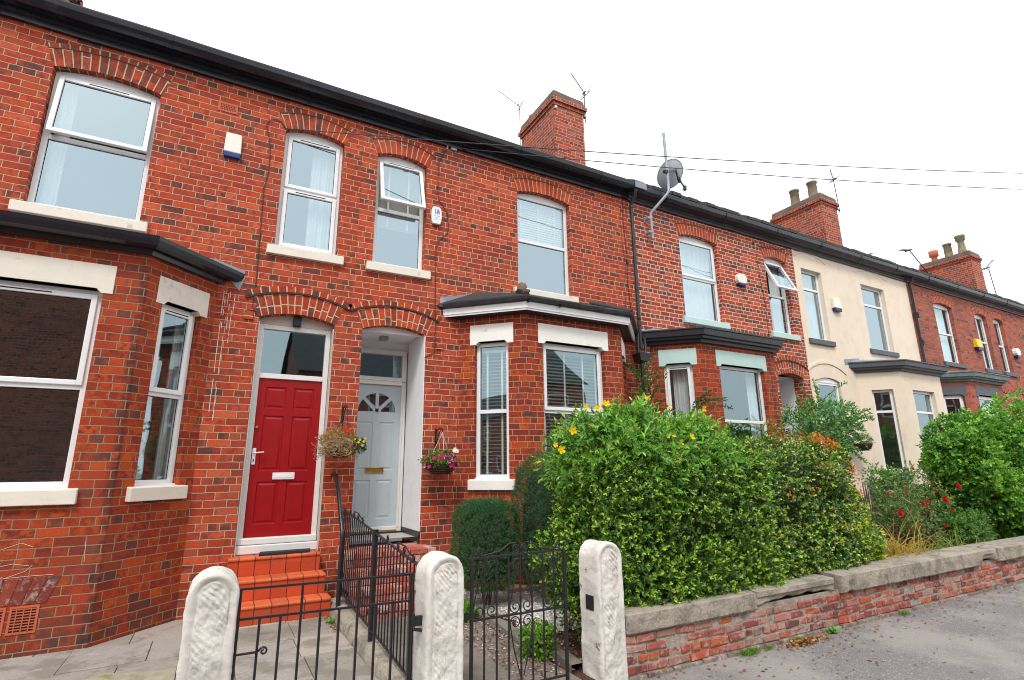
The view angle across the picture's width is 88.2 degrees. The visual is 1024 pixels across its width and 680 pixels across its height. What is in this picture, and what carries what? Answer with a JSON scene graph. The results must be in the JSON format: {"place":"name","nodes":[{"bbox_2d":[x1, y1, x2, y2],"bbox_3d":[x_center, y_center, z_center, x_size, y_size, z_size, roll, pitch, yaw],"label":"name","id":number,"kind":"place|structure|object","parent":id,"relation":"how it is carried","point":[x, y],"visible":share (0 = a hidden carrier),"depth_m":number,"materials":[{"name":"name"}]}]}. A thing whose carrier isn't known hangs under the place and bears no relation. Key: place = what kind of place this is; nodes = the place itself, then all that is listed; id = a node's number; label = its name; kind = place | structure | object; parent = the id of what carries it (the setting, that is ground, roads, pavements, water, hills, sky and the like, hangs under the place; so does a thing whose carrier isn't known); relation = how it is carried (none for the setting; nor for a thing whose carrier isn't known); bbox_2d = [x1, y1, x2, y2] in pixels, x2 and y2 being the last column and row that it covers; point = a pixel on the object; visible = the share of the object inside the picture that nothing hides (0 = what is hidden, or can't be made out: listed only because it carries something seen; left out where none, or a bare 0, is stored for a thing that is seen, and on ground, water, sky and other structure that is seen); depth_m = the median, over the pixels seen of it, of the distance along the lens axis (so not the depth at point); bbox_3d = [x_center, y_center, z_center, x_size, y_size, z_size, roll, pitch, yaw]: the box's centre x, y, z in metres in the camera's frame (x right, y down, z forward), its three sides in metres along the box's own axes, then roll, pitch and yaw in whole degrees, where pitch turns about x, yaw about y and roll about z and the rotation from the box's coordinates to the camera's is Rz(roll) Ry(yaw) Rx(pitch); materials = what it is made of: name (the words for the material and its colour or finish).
{"place":"outdoors","nodes":[
{"label":"outdoors","id":0,"kind":"place"},
{"bbox_2d":[0,616,377,679],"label":"flagstone paving","id":1,"kind":"structure","parent":0,"point":[124,654],"depth_m":4.60,"materials":[{"name":"grey stone"}]},
{"bbox_2d":[231,572,422,679],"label":"iron gate","id":2,"kind":"structure","parent":1,"relation":"on","point":[413,620],"depth_m":3.32,"materials":[{"name":"black metal"}]},
{"bbox_2d":[326,618,334,623],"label":"weed","id":3,"kind":"object","parent":1,"relation":"on","point":[330,620],"visible":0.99,"depth_m":5.61,"materials":[{"name":"green plant"}]},
{"bbox_2d":[236,538,401,601],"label":"ground","id":4,"kind":"structure","parent":0,"point":[394,539],"depth_m":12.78,"materials":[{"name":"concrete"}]},
{"bbox_2d":[0,0,369,659],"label":"terraced house","id":5,"kind":"structure","parent":4,"relation":"on","point":[176,295],"depth_m":6.53,"materials":[{"name":"red brick"}]},
{"bbox_2d":[0,280,102,488],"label":"window","id":6,"kind":"structure","parent":5,"relation":"in","point":[79,384],"depth_m":5.29,"materials":[{"name":"white plastic"}]},
{"bbox_2d":[69,0,83,5],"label":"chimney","id":7,"kind":"object","parent":5,"relation":"attached to","point":[72,1],"visible":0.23,"depth_m":8.87,"materials":[{"name":"metal"}]},
{"bbox_2d":[27,72,159,220],"bbox_3d":[-5.058,-2.352,6.483,1.092,1.873,0.295,7,-15,-28],"label":"window","id":8,"kind":"structure","parent":5,"relation":"in","point":[61,139],"depth_m":6.44,"materials":[{"name":"white plastic"}]},
{"bbox_2d":[134,304,194,485],"bbox_3d":[-3.971,0.608,5.949,0.227,2.007,0.534,-5,-14,16],"label":"window","id":9,"kind":"structure","parent":5,"relation":"in","point":[174,391],"depth_m":6.05,"materials":[{"name":"white plastic"}]},
{"bbox_2d":[224,132,241,159],"bbox_3d":[-3.736,-2.601,7.082,0.205,0.355,0.060,7,-15,-28],"label":"alarm box","id":10,"kind":"object","parent":5,"relation":"attached to","point":[232,146],"visible":1,"depth_m":7.06,"materials":[{"name":"beige plastic"}]},
{"bbox_2d":[243,378,321,537],"bbox_3d":[-2.886,1.465,6.723,0.776,1.943,0.082,7,-15,-28],"label":"front door","id":11,"kind":"structure","parent":5,"relation":"in","point":[280,492],"depth_m":6.73,"materials":[{"name":"red paint"}]},
{"bbox_2d":[274,132,342,254],"bbox_3d":[-2.926,-2.089,7.652,0.822,1.873,0.226,7,-15,-28],"label":"window","id":12,"kind":"structure","parent":5,"relation":"in","point":[323,194],"depth_m":7.69,"materials":[{"name":"white plastic"}]},
{"bbox_2d":[331,473,344,607],"bbox_3d":[-2.102,2.373,6.284,0.100,1.540,0.870,7,-15,-28],"label":"handrail","id":13,"kind":"object","parent":5,"relation":"attached to","point":[341,544],"visible":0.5,"depth_m":5.95,"materials":[{"name":"black metal"}]},
{"bbox_2d":[311,404,366,460],"bbox_3d":[-2.186,1.165,6.674,0.541,0.742,0.619,-9,-16,32],"label":"hanging basket","id":14,"kind":"object","parent":5,"relation":"hanging from","point":[343,447],"visible":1,"depth_m":6.58,"materials":[{"name":"brown plant"}]},
{"bbox_2d":[286,128,1022,173],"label":"overhead wire","id":15,"kind":"object","parent":5,"relation":"attached to","point":[627,154],"visible":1,"depth_m":8.82,"materials":[{"name":"black metal"}]},
{"bbox_2d":[342,540,435,621],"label":"brick steps","id":16,"kind":"structure","parent":4,"relation":"on","point":[419,551],"depth_m":6.31,"materials":[{"name":"brick"}]},
{"bbox_2d":[334,90,650,597],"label":"terraced house","id":17,"kind":"structure","parent":4,"relation":"on","point":[496,327],"depth_m":8.28,"materials":[{"name":"red brick"}]},
{"bbox_2d":[351,384,400,527],"bbox_3d":[-2.060,1.731,7.917,0.740,2.130,0.038,7,-15,-28],"label":"front door","id":18,"kind":"structure","parent":17,"relation":"in","point":[375,469],"depth_m":7.93,"materials":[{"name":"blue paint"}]},
{"bbox_2d":[372,157,425,269],"bbox_3d":[-1.719,-1.982,8.141,0.802,1.873,0.386,7,-15,-28],"label":"window","id":19,"kind":"structure","parent":17,"relation":"in","point":[399,200],"depth_m":8.31,"materials":[{"name":"white plastic"}]},
{"bbox_2d":[431,206,441,226],"bbox_3d":[-1.194,-1.953,8.347,0.175,0.315,0.053,7,-15,-28],"label":"alarm box","id":20,"kind":"object","parent":17,"relation":"attached to","point":[436,215],"visible":1,"depth_m":8.32,"materials":[{"name":"white plastic"}]},
{"bbox_2d":[418,427,461,474],"bbox_3d":[-0.987,1.514,7.258,0.511,0.648,0.547,-8,-16,29],"label":"hanging basket","id":21,"kind":"object","parent":17,"relation":"hanging from","point":[446,465],"visible":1,"depth_m":7.10,"materials":[{"name":"black metal"}]},
{"bbox_2d":[475,342,508,478],"bbox_3d":[-0.263,1.029,7.827,0.544,2.007,0.170,-5,-14,16],"label":"window","id":22,"kind":"structure","parent":17,"relation":"in","point":[480,411],"depth_m":7.84,"materials":[{"name":"white plastic"}]},
{"bbox_2d":[499,91,523,144],"bbox_3d":[0.015,-5.348,13.302,0.347,1.922,0.770,-12,-18,40],"label":"tv aerial","id":23,"kind":"object","parent":17,"relation":"attached to","point":[516,112],"visible":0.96,"depth_m":13.59,"materials":[{"name":"metal"}]},
{"bbox_2d":[517,194,568,295],"bbox_3d":[0.509,-1.687,9.442,1.112,1.873,0.170,7,-15,-28],"label":"window","id":24,"kind":"structure","parent":17,"relation":"in","point":[535,201],"depth_m":9.59,"materials":[{"name":"white plastic"}]},
{"bbox_2d":[543,343,603,465],"bbox_3d":[0.912,1.079,8.082,1.174,2.007,0.170,7,-15,-28],"label":"window","id":25,"kind":"structure","parent":17,"relation":"in","point":[548,409],"depth_m":8.23,"materials":[{"name":"white plastic"}]},
{"bbox_2d":[571,73,590,122],"bbox_3d":[1.760,-6.012,13.144,0.716,1.144,0.401,23,-27,-59],"label":"tv aerial","id":26,"kind":"object","parent":17,"relation":"attached to","point":[584,95],"visible":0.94,"depth_m":13.24,"materials":[{"name":"metal"}]},
{"bbox_2d":[460,148,1021,189],"bbox_3d":[5.009,-3.223,10.091,12.184,0.554,0.014,2,-14,-12],"label":"overhead wire","id":27,"kind":"object","parent":17,"relation":"attached to","point":[727,172],"visible":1,"depth_m":9.83,"materials":[{"name":"black metal"}]},
{"bbox_2d":[363,616,581,679],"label":"garden path","id":28,"kind":"structure","parent":0,"point":[490,668],"depth_m":4.52,"materials":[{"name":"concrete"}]},
{"bbox_2d":[463,609,581,678],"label":"path litter","id":29,"kind":"object","parent":28,"relation":"on","point":[535,668],"visible":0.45,"depth_m":4.73,"materials":[{"name":"gravel"}]},
{"bbox_2d":[464,587,581,633],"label":"white gravel","id":30,"kind":"structure","parent":0,"point":[548,618],"depth_m":6.22,"materials":[{"name":"white gravel"}]},
{"bbox_2d":[448,489,521,605],"bbox_3d":[-0.331,2.482,6.330,0.854,1.344,0.810,7,-15,-28],"label":"clipped yew","id":31,"kind":"object","parent":30,"relation":"on","point":[484,524],"visible":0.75,"depth_m":6.15,"materials":[{"name":"green plant"}]},
{"bbox_2d":[506,584,541,592],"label":"stone slab","id":32,"kind":"structure","parent":30,"relation":"on","point":[516,588],"depth_m":6.88,"materials":[{"name":"stone"}]},
{"bbox_2d":[509,449,597,597],"bbox_3d":[0.531,2.275,6.595,1.108,1.853,1.050,7,-15,-28],"label":"clipped yew","id":33,"kind":"object","parent":30,"relation":"on","point":[535,508],"visible":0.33,"depth_m":6.36,"materials":[{"name":"green plant"}]},
{"bbox_2d":[82,0,1023,303],"label":"sky","id":34,"kind":"structure","parent":0,"point":[924,85],"materials":[{"name":"white"}]},
{"bbox_2d":[115,537,1023,679],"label":"garden soil","id":35,"kind":"structure","parent":0,"point":[578,672],"depth_m":4.86,"materials":[{"name":"brown soil"}]},
{"bbox_2d":[226,550,330,626],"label":"tiled steps","id":36,"kind":"structure","parent":35,"relation":"on","point":[251,566],"depth_m":5.97,"materials":[{"name":"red tile"}]},
{"bbox_2d":[259,548,309,555],"bbox_3d":[-2.732,2.554,6.370,0.588,0.028,0.155,7,-15,-28],"label":"doormat","id":37,"kind":"object","parent":36,"relation":"on","point":[277,552],"visible":1,"depth_m":6.32,"materials":[{"name":"black rubber"}]},
{"bbox_2d":[321,616,339,629],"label":"path litter","id":38,"kind":"object","parent":35,"relation":"on","point":[333,624],"visible":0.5,"depth_m":5.56,"materials":[{"name":"brown plant"}]},
{"bbox_2d":[329,597,412,679],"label":"kerb strip","id":39,"kind":"object","parent":35,"relation":"on","point":[364,645],"visible":0.62,"depth_m":4.67,"materials":[{"name":"stone"}]},
{"bbox_2d":[340,508,417,679],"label":"iron railing","id":40,"kind":"object","parent":39,"relation":"on","point":[373,568],"visible":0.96,"depth_m":4.71,"materials":[{"name":"black metal"}]},
{"bbox_2d":[463,598,478,623],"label":"plant","id":41,"kind":"object","parent":35,"relation":"on","point":[466,610],"visible":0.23,"depth_m":5.58,"materials":[{"name":"green plant"}]},
{"bbox_2d":[474,606,582,673],"bbox_3d":[-0.099,2.902,5.344,0.186,0.090,2.640,7,-15,-28],"label":"path edging","id":42,"kind":"object","parent":35,"relation":"on","point":[503,627],"visible":0.35,"depth_m":4.94,"materials":[{"name":"stone"}]},
{"bbox_2d":[515,617,559,663],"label":"plant","id":43,"kind":"object","parent":35,"relation":"on","point":[538,640],"visible":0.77,"depth_m":4.51,"materials":[{"name":"green plant"}]},
{"bbox_2d":[531,392,781,541],"bbox_3d":[1.372,1.722,5.418,2.986,2.361,1.763,7,-15,-28],"label":"hypericum bush","id":44,"kind":"object","parent":35,"relation":"on","point":[645,432],"visible":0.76,"depth_m":5.15,"materials":[{"name":"green plant"}]},
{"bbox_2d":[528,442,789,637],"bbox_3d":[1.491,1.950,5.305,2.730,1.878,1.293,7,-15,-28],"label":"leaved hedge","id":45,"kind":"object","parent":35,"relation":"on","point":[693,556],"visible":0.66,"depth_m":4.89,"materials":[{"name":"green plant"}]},
{"bbox_2d":[624,350,732,413],"bbox_3d":[2.841,1.910,8.787,1.606,3.536,1.168,-8,-16,29],"label":"climbing rose","id":46,"kind":"object","parent":35,"relation":"on","point":[650,383],"visible":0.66,"depth_m":9.19,"materials":[{"name":"green plant"}]},
{"bbox_2d":[718,417,871,585],"bbox_3d":[3.087,1.984,6.170,2.690,2.181,1.309,7,-15,-28],"label":"pyracantha hedge","id":47,"kind":"object","parent":35,"relation":"on","point":[807,536],"visible":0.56,"depth_m":5.99,"materials":[{"name":"green plant"}]},
{"bbox_2d":[775,377,874,474],"bbox_3d":[5.397,2.129,8.770,1.971,3.052,1.218,7,-15,-28],"label":"rose tree","id":48,"kind":"object","parent":35,"relation":"on","point":[831,422],"visible":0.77,"depth_m":8.71,"materials":[{"name":"green plant"}]},
{"bbox_2d":[813,473,886,562],"bbox_3d":[4.102,2.434,6.706,1.048,1.532,1.028,7,-15,-28],"label":"golden shrub","id":49,"kind":"object","parent":35,"relation":"on","point":[870,529],"visible":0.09,"depth_m":6.50,"materials":[{"name":"green plant"}]},
{"bbox_2d":[857,460,930,547],"bbox_3d":[6.536,2.870,8.896,1.610,1.655,0.897,7,-15,-28],"label":"pale rose bush","id":50,"kind":"object","parent":35,"relation":"on","point":[891,475],"visible":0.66,"depth_m":8.89,"materials":[{"name":"green plant"}]},
{"bbox_2d":[874,505,945,558],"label":"strap plant","id":51,"kind":"object","parent":35,"relation":"on","point":[899,549],"visible":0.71,"depth_m":6.86,"materials":[{"name":"yellow plant"}]},
{"bbox_2d":[865,467,961,553],"bbox_3d":[5.971,2.727,8.048,2.510,1.548,1.042,7,-15,-28],"label":"red rose bush","id":52,"kind":"object","parent":35,"relation":"on","point":[902,502],"visible":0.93,"depth_m":7.97,"materials":[{"name":"green plant"}]},
{"bbox_2d":[908,523,976,551],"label":"strap plant","id":53,"kind":"object","parent":35,"relation":"on","point":[944,543],"visible":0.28,"depth_m":7.61,"materials":[{"name":"green plant"}]},
{"bbox_2d":[937,506,997,545],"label":"edge shrub","id":54,"kind":"object","parent":35,"relation":"on","point":[968,522],"visible":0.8,"depth_m":8.02,"materials":[{"name":"green plant"}]},
{"bbox_2d":[915,386,1023,539],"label":"beech hedge","id":55,"kind":"object","parent":35,"relation":"on","point":[980,459],"visible":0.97,"depth_m":8.90,"materials":[{"name":"green plant"}]},
{"bbox_2d":[627,179,823,479],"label":"terraced house","id":56,"kind":"structure","parent":0,"point":[708,323],"depth_m":11.13,"materials":[{"name":"brick"}]},
{"bbox_2d":[643,132,686,239],"bbox_3d":[3.140,-3.102,10.873,1.008,2.311,0.458,7,-15,-28],"label":"satellite dish","id":57,"kind":"object","parent":56,"relation":"attached to","point":[668,179],"visible":0.98,"depth_m":10.92,"materials":[{"name":"metal"}]},
{"bbox_2d":[664,364,696,419],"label":"window","id":58,"kind":"structure","parent":56,"relation":"in","point":[683,380],"depth_m":9.82,"materials":[{"name":"white plastic"}]},
{"bbox_2d":[679,236,720,321],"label":"window","id":59,"kind":"structure","parent":56,"relation":"in","point":[697,283],"depth_m":11.40,"materials":[{"name":"white plastic"}]},
{"bbox_2d":[735,273,746,286],"bbox_3d":[5.056,-1.322,11.668,0.300,0.270,0.090,7,-15,-28],"label":"alarm box","id":60,"kind":"object","parent":56,"relation":"attached to","point":[741,280],"visible":1,"depth_m":11.62,"materials":[{"name":"beige plastic"}]},
{"bbox_2d":[719,366,769,469],"bbox_3d":[4.356,1.527,10.061,1.284,2.007,0.226,7,-15,-28],"label":"window","id":61,"kind":"structure","parent":56,"relation":"in","point":[754,422],"depth_m":10.38,"materials":[{"name":"white plastic"}]},
{"bbox_2d":[764,258,797,333],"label":"window","id":62,"kind":"structure","parent":56,"relation":"in","point":[777,278],"depth_m":12.50,"materials":[{"name":"white plastic"}]},
{"bbox_2d":[646,583,1023,679],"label":"pavement","id":63,"kind":"structure","parent":0,"point":[983,655],"depth_m":4.72,"materials":[{"name":"grey asphalt"}]},
{"bbox_2d":[81,667,176,679],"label":"garden wall","id":64,"kind":"structure","parent":63,"relation":"on","point":[165,674],"depth_m":2.89,"materials":[{"name":"stone"}]},
{"bbox_2d":[176,566,239,679],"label":"gatepost","id":65,"kind":"object","parent":63,"relation":"on","point":[209,618],"visible":1,"depth_m":2.93,"materials":[{"name":"white stone"}]},
{"bbox_2d":[413,551,463,679],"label":"gatepost","id":66,"kind":"object","parent":63,"relation":"on","point":[439,601],"visible":1,"depth_m":3.55,"materials":[{"name":"white stone"}]},
{"bbox_2d":[463,541,569,679],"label":"scrolled iron gate","id":67,"kind":"structure","parent":66,"relation":"attached to","point":[520,613],"depth_m":3.93,"materials":[{"name":"black metal"}]},
{"bbox_2d":[579,539,627,679],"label":"gatepost","id":68,"kind":"object","parent":63,"relation":"on","point":[604,649],"visible":1,"depth_m":4.18,"materials":[{"name":"white stone"}]},
{"bbox_2d":[736,645,761,656],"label":"grass tuft","id":69,"kind":"object","parent":63,"relation":"on","point":[750,650],"visible":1,"depth_m":4.67,"materials":[{"name":"green plant"}]},
{"bbox_2d":[763,644,774,649],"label":"grass tuft","id":70,"kind":"object","parent":63,"relation":"on","point":[768,647],"visible":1,"depth_m":4.82,"materials":[{"name":"green plant"}]},
{"bbox_2d":[788,636,803,642],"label":"grass tuft","id":71,"kind":"object","parent":63,"relation":"on","point":[799,638],"visible":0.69,"depth_m":5.00,"materials":[{"name":"green plant"}]},
{"bbox_2d":[777,632,833,649],"bbox_3d":[2.754,2.833,4.961,0.788,0.085,0.169,7,-15,-28],"label":"leaf pile","id":72,"kind":"object","parent":63,"relation":"on","point":[808,640],"visible":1,"depth_m":4.95,"materials":[{"name":"brown plant"}]},
{"bbox_2d":[624,536,1023,679],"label":"garden wall","id":73,"kind":"structure","parent":63,"relation":"on","point":[670,637],"depth_m":5.28,"materials":[{"name":"brick"}]},
{"bbox_2d":[825,625,839,633],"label":"weed","id":74,"kind":"object","parent":63,"relation":"on","point":[832,629],"visible":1,"depth_m":5.26,"materials":[{"name":"green plant"}]},
{"bbox_2d":[658,584,1022,679],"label":"fallen leaves","id":75,"kind":"object","parent":63,"relation":"on","point":[873,640],"visible":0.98,"depth_m":5.01,"materials":[{"name":"brown plant"}]},
{"bbox_2d":[897,610,912,615],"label":"grass tuft","id":76,"kind":"object","parent":63,"relation":"on","point":[903,613],"visible":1,"depth_m":5.88,"materials":[{"name":"green plant"}]},
{"bbox_2d":[770,180,948,535],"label":"terraced house","id":77,"kind":"structure","parent":0,"point":[864,343],"depth_m":13.46,"materials":[{"name":"beige paint"}]},
{"bbox_2d":[801,270,826,339],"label":"window","id":78,"kind":"structure","parent":77,"relation":"in","point":[809,292],"depth_m":13.23,"materials":[{"name":"white plastic"}]},
{"bbox_2d":[826,169,840,212],"bbox_3d":[11.148,-5.133,18.296,0.483,1.555,0.553,-3,-14,9],"label":"tv aerial","id":79,"kind":"object","parent":77,"relation":"attached to","point":[835,178],"visible":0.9,"depth_m":18.36,"materials":[{"name":"metal"}]},
{"bbox_2d":[831,297,841,312],"bbox_3d":[8.166,-0.883,13.302,0.299,0.350,0.089,7,-15,-28],"label":"alarm box","id":80,"kind":"object","parent":77,"relation":"attached to","point":[836,304],"visible":1,"depth_m":13.25,"materials":[{"name":"beige plastic"}]},
{"bbox_2d":[852,432,875,450],"bbox_3d":[8.064,2.333,12.179,0.508,0.443,0.486,-5,-14,17],"label":"hanging basket","id":81,"kind":"object","parent":77,"relation":"hanging from","point":[859,445],"visible":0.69,"depth_m":12.05,"materials":[{"name":"wicker"}]},
{"bbox_2d":[861,286,889,350],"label":"window","id":82,"kind":"structure","parent":77,"relation":"in","point":[879,307],"depth_m":14.52,"materials":[{"name":"white plastic"}]},
{"bbox_2d":[872,390,904,470],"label":"window","id":83,"kind":"structure","parent":77,"relation":"in","point":[889,392],"depth_m":12.79,"materials":[{"name":"white plastic"}]},
{"bbox_2d":[913,391,937,431],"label":"window","id":84,"kind":"structure","parent":77,"relation":"in","point":[929,399],"depth_m":13.42,"materials":[{"name":"white plastic"}]},
{"bbox_2d":[925,396,931,430],"bbox_3d":[11.186,2.438,13.889,0.105,1.957,0.474,-5,-14,16],"label":"curtain","id":85,"kind":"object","parent":77,"relation":"in","point":[926,401],"depth_m":14.22,"materials":[{"name":"white fabric"}]},
{"bbox_2d":[862,479,961,556],"bbox_3d":[7.790,3.257,9.951,3.664,1.371,0.328,7,-15,-28],"label":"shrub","id":86,"kind":"object","parent":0,"point":[867,497],"visible":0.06,"depth_m":9.32,"materials":[{"name":"green plant"}]},
{"bbox_2d":[906,268,1011,437],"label":"terraced house","id":87,"kind":"structure","parent":0,"point":[954,319],"depth_m":16.18,"materials":[{"name":"brown brick"}]},
{"bbox_2d":[933,304,958,362],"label":"window","id":88,"kind":"structure","parent":87,"relation":"in","point":[943,334],"depth_m":16.34,"materials":[{"name":"white plastic"}]},
{"bbox_2d":[943,395,964,413],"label":"window","id":89,"kind":"structure","parent":87,"relation":"in","point":[961,402],"depth_m":14.61,"materials":[{"name":"white plastic"}]},
{"bbox_2d":[972,339,983,350],"bbox_3d":[14.739,0.154,16.707,0.359,0.360,0.119,7,-15,-28],"label":"alarm box","id":90,"kind":"object","parent":87,"relation":"attached to","point":[978,344],"visible":1,"depth_m":16.64,"materials":[{"name":"yellow plastic"}]},
{"bbox_2d":[974,314,992,368],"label":"window","id":91,"kind":"structure","parent":87,"relation":"in","point":[977,317],"depth_m":17.45,"materials":[{"name":"white plastic"}]},
{"bbox_2d":[978,396,994,421],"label":"window","id":92,"kind":"structure","parent":87,"relation":"in","point":[981,399],"depth_m":15.12,"materials":[{"name":"white plastic"}]},
{"bbox_2d":[918,234,1023,423],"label":"terraced house","id":93,"kind":"structure","parent":0,"point":[962,266],"depth_m":18.70,"materials":[{"name":"brown brick"}]},
{"bbox_2d":[898,249,927,272],"bbox_3d":[17.323,-3.247,22.588,2.413,1.133,0.264,7,-15,-28],"label":"tv aerial","id":94,"kind":"object","parent":93,"relation":"attached to","point":[904,250],"visible":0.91,"depth_m":22.53,"materials":[{"name":"metal"}]},
{"bbox_2d":[993,319,1009,371],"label":"window","id":95,"kind":"structure","parent":93,"relation":"in","point":[995,322],"depth_m":18.01,"materials":[{"name":"white plastic"}]},
{"bbox_2d":[1012,348,1020,358],"bbox_3d":[17.200,0.457,18.008,0.340,0.340,0.120,7,-15,-28],"label":"alarm box","id":96,"kind":"object","parent":93,"relation":"attached to","point":[1016,352],"visible":1,"depth_m":17.95,"materials":[{"name":"white plastic"}]},
{"bbox_3d":[23.218,2.334,25.983,10.500,10.750,9.072,7,-15,-28],"label":"terraced house","id":97,"kind":"object","parent":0,"visible":0},
{"bbox_2d":[982,259,996,294],"bbox_3d":[22.587,-2.878,24.857,1.262,2.163,0.308,7,-15,-28],"label":"tv aerial","id":98,"kind":"object","parent":97,"relation":"attached to","point":[987,267],"visible":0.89,"depth_m":24.81,"materials":[{"name":"metal"}]}
]}

